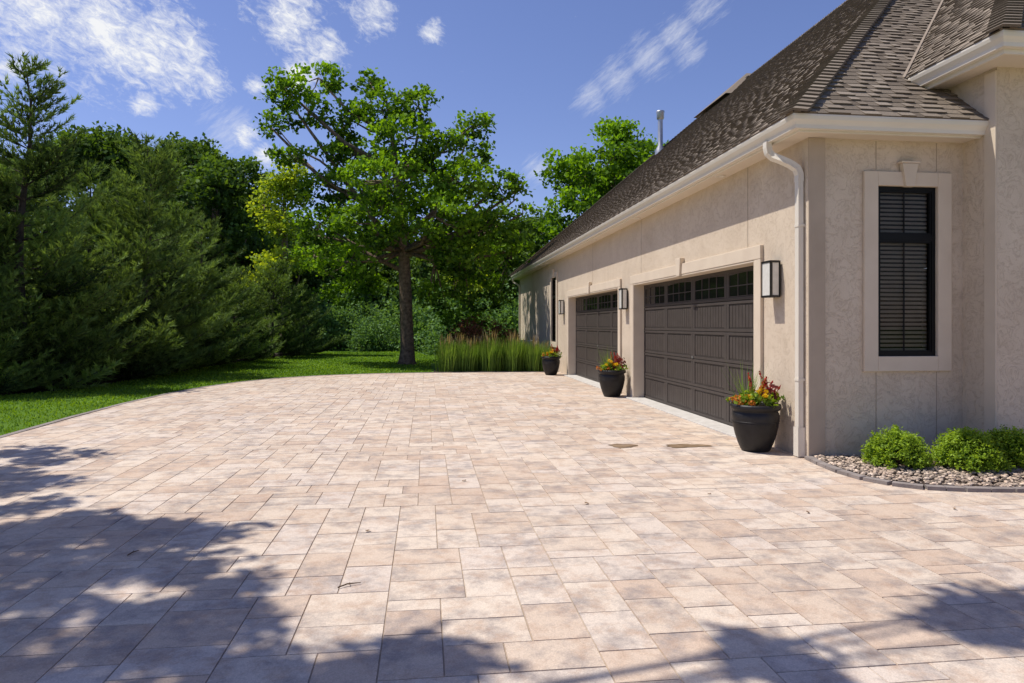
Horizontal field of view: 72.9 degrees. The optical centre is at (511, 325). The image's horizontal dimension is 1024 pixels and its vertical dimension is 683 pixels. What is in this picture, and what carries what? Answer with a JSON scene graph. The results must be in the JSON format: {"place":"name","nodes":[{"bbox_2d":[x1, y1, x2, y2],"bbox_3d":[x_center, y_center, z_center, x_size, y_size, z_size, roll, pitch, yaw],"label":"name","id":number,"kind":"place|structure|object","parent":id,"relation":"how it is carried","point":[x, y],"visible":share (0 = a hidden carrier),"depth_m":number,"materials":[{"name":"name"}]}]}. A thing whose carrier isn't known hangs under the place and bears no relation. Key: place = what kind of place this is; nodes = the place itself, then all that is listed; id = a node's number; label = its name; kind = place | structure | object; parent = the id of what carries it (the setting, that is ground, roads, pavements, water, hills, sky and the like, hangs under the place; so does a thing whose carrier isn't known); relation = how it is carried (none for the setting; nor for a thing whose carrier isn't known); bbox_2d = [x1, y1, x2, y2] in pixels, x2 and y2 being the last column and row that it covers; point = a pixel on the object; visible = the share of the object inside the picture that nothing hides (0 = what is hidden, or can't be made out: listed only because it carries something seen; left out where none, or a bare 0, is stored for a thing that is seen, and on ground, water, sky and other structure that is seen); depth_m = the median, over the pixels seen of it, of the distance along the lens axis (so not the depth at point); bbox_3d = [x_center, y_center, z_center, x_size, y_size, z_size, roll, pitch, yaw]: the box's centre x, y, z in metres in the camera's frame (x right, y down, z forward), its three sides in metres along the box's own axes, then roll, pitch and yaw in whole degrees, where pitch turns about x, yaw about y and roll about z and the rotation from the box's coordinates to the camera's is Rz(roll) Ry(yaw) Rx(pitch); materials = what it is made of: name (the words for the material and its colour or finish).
{"place":"outdoors","nodes":[
{"label":"outdoors","id":0,"kind":"place"},
{"bbox_2d":[0,350,436,435],"bbox_3d":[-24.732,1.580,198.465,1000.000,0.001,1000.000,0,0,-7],"label":"lawn","id":1,"kind":"structure","parent":0,"point":[21,426],"depth_m":16.05,"materials":[{"name":"green plant"}]},
{"bbox_2d":[196,265,286,362],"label":"pine tree","id":2,"kind":"object","parent":1,"relation":"on","point":[250,320],"visible":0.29,"depth_m":29.06,"materials":[{"name":"green plant"}]},
{"bbox_2d":[0,371,558,437],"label":"driveway edging","id":3,"kind":"object","parent":1,"relation":"on","point":[41,425],"visible":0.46,"depth_m":12.93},
{"bbox_2d":[231,259,338,357],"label":"pine tree","id":4,"kind":"object","parent":1,"relation":"on","point":[289,329],"visible":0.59,"depth_m":33.43,"materials":[{"name":"green plant"}]},
{"bbox_2d":[266,283,349,353],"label":"pine tree","id":5,"kind":"object","parent":1,"relation":"on","point":[308,295],"visible":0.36,"depth_m":36.81,"materials":[{"name":"green plant"}]},
{"bbox_2d":[276,231,358,306],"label":"oak tree","id":6,"kind":"object","parent":1,"relation":"on","point":[312,279],"visible":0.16,"depth_m":46.60,"materials":[{"name":"green plant"}]},
{"bbox_2d":[292,280,359,349],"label":"woodland bush","id":7,"kind":"object","parent":1,"relation":"on","point":[325,303],"visible":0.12,"depth_m":44.12,"materials":[{"name":"green plant"}]},
{"bbox_2d":[310,290,371,350],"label":"woodland bush","id":8,"kind":"object","parent":1,"relation":"on","point":[345,320],"visible":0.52,"depth_m":43.31,"materials":[{"name":"green plant"}]},
{"bbox_2d":[299,228,392,315],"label":"oak tree","id":9,"kind":"object","parent":1,"relation":"on","point":[382,271],"visible":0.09,"depth_m":49.24,"materials":[{"name":"green plant"}]},
{"bbox_2d":[320,265,388,324],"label":"woodland bush","id":10,"kind":"object","parent":1,"relation":"on","point":[368,303],"visible":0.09,"depth_m":47.32,"materials":[{"name":"green plant"}]},
{"bbox_2d":[343,220,392,305],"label":"oak tree","id":11,"kind":"object","parent":1,"relation":"on","point":[362,242],"visible":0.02,"depth_m":53.10,"materials":[{"name":"green plant"}]},
{"bbox_2d":[339,313,399,351],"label":"woodland bush","id":12,"kind":"object","parent":1,"relation":"on","point":[363,339],"visible":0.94,"depth_m":41.82,"materials":[{"name":"green plant"}]},
{"bbox_2d":[356,300,396,326],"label":"woodland bush","id":13,"kind":"object","parent":1,"relation":"on","point":[374,310],"visible":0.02,"depth_m":48.01,"materials":[{"name":"green plant"}]},
{"bbox_2d":[80,204,682,305],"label":"wood","id":14,"kind":"object","parent":1,"relation":"on","point":[312,226],"depth_m":55.39,"materials":[{"name":"green plant"}]},
{"bbox_2d":[366,301,399,347],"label":"woodland bush","id":15,"kind":"object","parent":1,"relation":"on","point":[380,312],"visible":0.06,"depth_m":45.25,"materials":[{"name":"green plant"}]},
{"bbox_2d":[357,226,427,309],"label":"oak tree","id":16,"kind":"object","parent":1,"relation":"on","point":[394,261],"visible":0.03,"depth_m":49.97,"materials":[{"name":"green plant"}]},
{"bbox_2d":[253,60,545,364],"bbox_3d":[-4.481,-4.575,28.327,10.138,12.510,9.600,0,0,-42],"label":"shade tree","id":17,"kind":"object","parent":1,"relation":"on","point":[399,210],"visible":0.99,"depth_m":27.15,"materials":[{"name":"green plant"}]},
{"bbox_2d":[374,265,440,327],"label":"woodland bush","id":18,"kind":"object","parent":1,"relation":"on","point":[392,303],"visible":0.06,"depth_m":46.80,"materials":[{"name":"green plant"}]},
{"bbox_2d":[389,279,446,351],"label":"woodland bush","id":19,"kind":"object","parent":1,"relation":"on","point":[415,316],"visible":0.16,"depth_m":42.22,"materials":[{"name":"green plant"}]},
{"bbox_2d":[392,270,451,321],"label":"woodland bush","id":20,"kind":"object","parent":1,"relation":"on","point":[422,292],"visible":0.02,"depth_m":45.29,"materials":[{"name":"green plant"}]},
{"bbox_2d":[387,248,458,314],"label":"oak tree","id":21,"kind":"object","parent":1,"relation":"on","point":[422,266],"visible":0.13,"depth_m":45.93,"materials":[{"name":"green plant"}]},
{"bbox_2d":[414,313,465,354],"bbox_3d":[-3.377,0.404,37.997,3.997,2.512,3.780,0,0,-22],"label":"woodland bush","id":22,"kind":"object","parent":1,"relation":"on","point":[436,333],"visible":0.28,"depth_m":37.29,"materials":[{"name":"green plant"}]},
{"bbox_2d":[413,262,503,352],"bbox_3d":[-2.783,-1.034,39.914,6.208,5.495,5.393,0,0,22],"label":"woodland bush","id":23,"kind":"object","parent":1,"relation":"on","point":[425,318],"visible":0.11,"depth_m":39.30,"materials":[{"name":"green plant"}]},
{"bbox_2d":[446,313,491,345],"bbox_3d":[-1.526,0.404,36.015,3.780,2.512,3.997,0,0,-23],"label":"woodland bush","id":24,"kind":"object","parent":1,"relation":"on","point":[459,328],"depth_m":36.31,"materials":[{"name":"green plant"}]},
{"bbox_2d":[415,206,534,313],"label":"oak tree","id":25,"kind":"object","parent":1,"relation":"on","point":[509,271],"visible":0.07,"depth_m":42.11,"materials":[{"name":"green plant"}]},
{"bbox_2d":[443,209,517,317],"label":"young tree","id":26,"kind":"object","parent":1,"relation":"on","point":[490,259],"visible":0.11,"depth_m":39.48,"materials":[{"name":"green plant"}]},
{"bbox_2d":[458,279,518,343],"bbox_3d":[-0.396,-0.431,35.066,4.775,4.227,4.148,0,0,19],"label":"woodland bush","id":27,"kind":"object","parent":1,"relation":"on","point":[509,318],"visible":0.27,"depth_m":34.30,"materials":[{"name":"green plant"}]},
{"bbox_2d":[490,217,546,306],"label":"oak tree","id":28,"kind":"object","parent":1,"relation":"on","point":[527,235],"visible":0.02,"depth_m":46.44,"materials":[{"name":"green plant"}]},
{"bbox_2d":[510,210,562,305],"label":"oak tree","id":29,"kind":"object","parent":1,"relation":"on","point":[537,217],"visible":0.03,"depth_m":54.48,"materials":[{"name":"green plant"}]},
{"bbox_2d":[530,115,668,252],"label":"oak tree","id":30,"kind":"object","parent":1,"relation":"on","point":[589,180],"visible":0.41,"depth_m":43.88,"materials":[{"name":"green plant"}]},
{"bbox_2d":[509,0,1023,456],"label":"house","id":31,"kind":"structure","parent":1,"relation":"on","point":[802,212],"depth_m":8.25,"materials":[{"name":"paint"}]},
{"bbox_2d":[552,277,555,341],"bbox_3d":[1.497,-0.530,23.768,0.070,2.200,0.900,0,0,-7],"label":"window","id":32,"kind":"structure","parent":31,"relation":"in","point":[553,279],"depth_m":24.03,"materials":[{"name":"black glass"}]},
{"bbox_2d":[576,290,617,381],"bbox_3d":[2.318,0.349,18.549,0.072,2.378,5.500,0,0,-7],"label":"garage door","id":33,"kind":"structure","parent":31,"relation":"in","point":[597,314],"depth_m":18.83,"materials":[{"name":"paint"}]},
{"bbox_2d":[644,266,753,426],"bbox_3d":[3.140,0.349,11.955,0.072,2.378,5.390,0,0,-7],"label":"garage door","id":34,"kind":"structure","parent":31,"relation":"in","point":[696,326],"depth_m":11.63,"materials":[{"name":"paint"}]},
{"bbox_2d":[878,186,934,355],"bbox_3d":[4.620,-0.633,8.310,0.861,2.094,0.290,0,0,-7],"label":"window","id":35,"kind":"structure","parent":31,"relation":"in","point":[901,237],"depth_m":8.24,"materials":[{"name":"black glass"}]},
{"bbox_2d":[0,0,926,268],"label":"sky","id":36,"kind":"structure","parent":0,"point":[547,71],"materials":[{"name":"blue"}]},
{"bbox_2d":[0,372,1023,682],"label":"driveway","id":37,"kind":"structure","parent":0,"point":[750,566],"depth_m":4.76,"materials":[{"name":"beige stone"}]},
{"bbox_2d":[337,582,360,587],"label":"twig","id":38,"kind":"object","parent":37,"relation":"on","point":[349,583],"visible":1,"depth_m":4.09,"materials":[{"name":"wood"}]},
{"bbox_2d":[541,340,561,374],"bbox_3d":[1.163,0.956,21.535,0.786,1.164,0.730,0,0,-7],"label":"flower planter","id":39,"kind":"object","parent":37,"relation":"on","point":[550,361],"visible":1,"depth_m":21.34,"materials":[{"name":"ceramic"}]},
{"bbox_2d":[594,347,627,396],"bbox_3d":[2.117,0.953,15.004,0.813,1.169,0.716,0,0,-7],"label":"flower planter","id":40,"kind":"object","parent":37,"relation":"on","point":[611,377],"visible":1,"depth_m":14.82,"materials":[{"name":"ceramic"}]},
{"bbox_2d":[609,444,637,447],"bbox_3d":[1.423,1.535,8.857,0.354,0.001,0.290,0,0,-31],"label":"wet patch","id":41,"kind":"object","parent":37,"relation":"on","point":[622,445],"visible":1,"depth_m":8.85,"materials":[{"name":"beige stone"}]},
{"bbox_2d":[563,374,735,437],"bbox_3d":[2.543,1.535,15.257,0.420,0.030,12.450,0,0,-7],"label":"threshold","id":42,"kind":"object","parent":37,"relation":"on","point":[721,427],"visible":0.48,"depth_m":12.08,"materials":[{"name":"concrete"}]},
{"bbox_2d":[667,444,710,447],"bbox_3d":[2.243,1.535,8.859,0.583,0.001,0.270,0,0,-16],"label":"wet patch","id":43,"kind":"object","parent":37,"relation":"on","point":[682,445],"visible":1,"depth_m":8.85,"materials":[{"name":"beige stone"}]},
{"bbox_2d":[722,361,785,452],"bbox_3d":[2.964,0.955,8.566,0.791,1.166,0.702,0,0,-7],"label":"flower planter","id":44,"kind":"object","parent":37,"relation":"on","point":[755,419],"visible":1,"depth_m":8.36,"materials":[{"name":"ceramic"}]},
{"bbox_2d":[804,456,1023,492],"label":"bed edging","id":45,"kind":"object","parent":37,"relation":"on","point":[822,464],"visible":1,"depth_m":6.55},
{"bbox_2d":[812,452,1023,486],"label":"river gravel","id":46,"kind":"structure","parent":37,"relation":"on","point":[846,462],"depth_m":7.00,"materials":[{"name":"grey gravel"}]},
{"bbox_2d":[859,424,937,469],"bbox_3d":[4.121,1.300,7.452,0.733,0.458,0.738,0,0,-7],"label":"boxwood shrub","id":47,"kind":"object","parent":46,"relation":"on","point":[896,445],"visible":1,"depth_m":7.30,"materials":[{"name":"green plant"}]},
{"bbox_2d":[929,426,1015,472],"bbox_3d":[4.826,1.297,7.319,0.825,0.465,0.792,0,0,-7],"label":"boxwood shrub","id":48,"kind":"object","parent":46,"relation":"on","point":[959,446],"visible":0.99,"depth_m":7.16,"materials":[{"name":"green plant"}]},
{"bbox_2d":[978,424,1023,468],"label":"boxwood shrub","id":49,"kind":"object","parent":46,"relation":"on","point":[1013,446],"visible":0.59,"depth_m":7.27,"materials":[{"name":"green plant"}]},
{"bbox_3d":[-25.491,1.574,30.329,31.532,0.001,42.287,0,0,-16],"label":"mulch bed","id":50,"kind":"object","parent":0,"visible":0},
{"bbox_2d":[0,155,49,295],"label":"pine tree","id":51,"kind":"object","parent":50,"relation":"on","point":[27,218],"depth_m":23.97,"materials":[{"name":"green plant"}]},
{"bbox_2d":[0,186,90,387],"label":"pine tree","id":52,"kind":"object","parent":50,"relation":"on","point":[9,346],"visible":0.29,"depth_m":16.65,"materials":[{"name":"green plant"}]},
{"bbox_2d":[0,265,91,393],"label":"pine tree","id":53,"kind":"object","parent":50,"relation":"on","point":[14,380],"visible":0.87,"depth_m":15.77,"materials":[{"name":"green plant"}]},
{"bbox_2d":[1,129,100,259],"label":"oak tree","id":54,"kind":"object","parent":50,"relation":"on","point":[56,141],"visible":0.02,"depth_m":43.72,"materials":[{"name":"green plant"}]},
{"bbox_2d":[7,170,101,291],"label":"pine tree","id":55,"kind":"object","parent":50,"relation":"on","point":[61,199],"visible":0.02,"depth_m":26.85,"materials":[{"name":"green plant"}]},
{"bbox_2d":[2,232,141,383],"bbox_3d":[-12.383,-0.481,18.635,4.778,4.161,4.422,0,0,-14],"label":"pine tree","id":56,"kind":"object","parent":50,"relation":"on","point":[113,316],"visible":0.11,"depth_m":18.49,"materials":[{"name":"green plant"}]},
{"bbox_2d":[0,51,175,392],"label":"pine tree","id":57,"kind":"object","parent":50,"relation":"on","point":[91,338],"visible":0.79,"depth_m":16.90,"materials":[{"name":"green plant"}]},
{"bbox_2d":[34,120,193,292],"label":"oak tree","id":58,"kind":"object","parent":50,"relation":"on","point":[97,145],"visible":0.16,"depth_m":42.18,"materials":[{"name":"green plant"}]},
{"bbox_2d":[25,157,213,349],"bbox_3d":[-14.022,-1.937,22.687,6.480,7.205,6.068,0,0,35],"label":"pine tree","id":59,"kind":"object","parent":50,"relation":"on","point":[83,177],"visible":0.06,"depth_m":22.74,"materials":[{"name":"green plant"}]},
{"bbox_2d":[49,239,206,380],"bbox_3d":[-11.263,-0.433,19.372,4.320,4.064,4.667,0,0,-3],"label":"pine tree","id":60,"kind":"object","parent":50,"relation":"on","point":[135,369],"visible":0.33,"depth_m":19.65,"materials":[{"name":"green plant"}]},
{"bbox_2d":[30,129,244,378],"bbox_3d":[-11.630,-2.161,21.358,6.455,7.664,6.894,0,0,8],"label":"pine tree","id":61,"kind":"object","parent":50,"relation":"on","point":[180,342],"visible":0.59,"depth_m":21.03,"materials":[{"name":"green plant"}]},
{"bbox_2d":[89,152,233,298],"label":"oak tree","id":62,"kind":"object","parent":50,"relation":"on","point":[156,222],"visible":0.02,"depth_m":43.39,"materials":[{"name":"green plant"}]},
{"bbox_2d":[133,200,249,330],"bbox_3d":[-15.137,-1.974,31.214,6.549,7.281,6.132,0,0,-14],"label":"pine tree","id":63,"kind":"object","parent":50,"relation":"on","point":[175,212],"visible":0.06,"depth_m":30.59,"materials":[{"name":"green plant"}]},
{"bbox_2d":[134,254,255,369],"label":"pine tree","id":64,"kind":"object","parent":50,"relation":"on","point":[220,357],"visible":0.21,"depth_m":24.16,"materials":[{"name":"green plant"}]},
{"bbox_2d":[149,131,252,187],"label":"oak tree","id":65,"kind":"object","parent":50,"relation":"on","point":[190,148],"visible":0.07,"depth_m":50.26,"materials":[{"name":"green plant"}]},
{"bbox_2d":[131,152,309,296],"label":"oak tree","id":66,"kind":"object","parent":50,"relation":"on","point":[217,186],"visible":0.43,"depth_m":42.77,"materials":[{"name":"green plant"}]},
{"bbox_2d":[167,215,280,364],"bbox_3d":[-11.508,-1.266,26.236,4.906,5.825,5.239,0,0,-35],"label":"pine tree","id":67,"kind":"object","parent":50,"relation":"on","point":[217,286],"visible":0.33,"depth_m":25.77,"materials":[{"name":"green plant"}]},
{"bbox_2d":[206,282,270,335],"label":"woodland bush","id":68,"kind":"object","parent":50,"relation":"on","point":[241,311],"visible":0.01,"depth_m":42.00,"materials":[{"name":"green plant"}]},
{"bbox_2d":[192,209,290,316],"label":"oak tree","id":69,"kind":"object","parent":50,"relation":"on","point":[230,250],"visible":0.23,"depth_m":43.66,"materials":[{"name":"green plant"}]},
{"bbox_2d":[203,184,315,302],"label":"oak tree","id":70,"kind":"object","parent":50,"relation":"on","point":[244,208],"visible":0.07,"depth_m":48.82,"materials":[{"name":"green plant"}]},
{"bbox_2d":[237,158,323,353],"bbox_3d":[-12.596,-3.729,37.113,5.244,10.619,3.948,0,0,28],"label":"young tree","id":71,"kind":"object","parent":50,"relation":"on","point":[282,185],"visible":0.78,"depth_m":36.35,"materials":[{"name":"green plant"}]},
{"bbox_2d":[248,277,322,346],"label":"woodland bush","id":72,"kind":"object","parent":50,"relation":"on","point":[275,313],"visible":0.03,"depth_m":45.13,"materials":[{"name":"green plant"}]},
{"label":"planting bed","id":73,"kind":"structure","parent":0,"visible":0},
{"bbox_2d":[433,332,460,372],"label":"reed grass clump","id":74,"kind":"object","parent":73,"relation":"on","point":[445,364],"visible":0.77,"depth_m":22.89,"materials":[{"name":"green plant"}]},
{"bbox_2d":[446,333,473,371],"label":"reed grass clump","id":75,"kind":"object","parent":73,"relation":"on","point":[459,366],"visible":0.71,"depth_m":22.96,"materials":[{"name":"green plant"}]},
{"bbox_2d":[446,314,495,347],"bbox_3d":[-1.512,0.500,26.457,2.142,2.215,2.174,0,0,25],"label":"barberry shrub","id":76,"kind":"object","parent":73,"relation":"on","point":[469,329],"visible":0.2,"depth_m":26.28,"materials":[{"name":"red plant"}]},
{"bbox_2d":[461,338,480,371],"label":"reed grass clump","id":77,"kind":"object","parent":73,"relation":"on","point":[471,364],"visible":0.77,"depth_m":23.02,"materials":[{"name":"green plant"}]},
{"bbox_2d":[467,335,483,370],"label":"reed grass clump","id":78,"kind":"object","parent":73,"relation":"on","point":[474,344],"visible":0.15,"depth_m":23.51,"materials":[{"name":"green plant"}]},
{"bbox_2d":[478,334,491,352],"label":"reed grass clump","id":79,"kind":"object","parent":73,"relation":"on","point":[482,341],"visible":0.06,"depth_m":23.94,"materials":[{"name":"green plant"}]},
{"bbox_2d":[476,329,504,371],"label":"reed grass clump","id":80,"kind":"object","parent":73,"relation":"on","point":[490,361],"visible":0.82,"depth_m":23.03,"materials":[{"name":"green plant"}]},
{"bbox_2d":[472,318,518,347],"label":"barberry shrub","id":81,"kind":"object","parent":73,"relation":"on","point":[496,331],"visible":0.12,"depth_m":27.11,"materials":[{"name":"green plant"}]},
{"bbox_2d":[495,329,527,371],"bbox_3d":[-0.030,0.821,23.278,1.239,1.499,1.094,0,0,-7],"label":"reed grass clump","id":82,"kind":"object","parent":73,"relation":"on","point":[512,362],"visible":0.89,"depth_m":23.09,"materials":[{"name":"green plant"}]},
{"bbox_2d":[507,335,529,370],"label":"reed grass clump","id":83,"kind":"object","parent":73,"relation":"on","point":[520,346],"visible":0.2,"depth_m":23.66,"materials":[{"name":"green plant"}]},
{"bbox_2d":[521,337,544,371],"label":"reed grass clump","id":84,"kind":"object","parent":73,"relation":"on","point":[533,361],"visible":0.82,"depth_m":23.07,"materials":[{"name":"green plant"}]}
]}

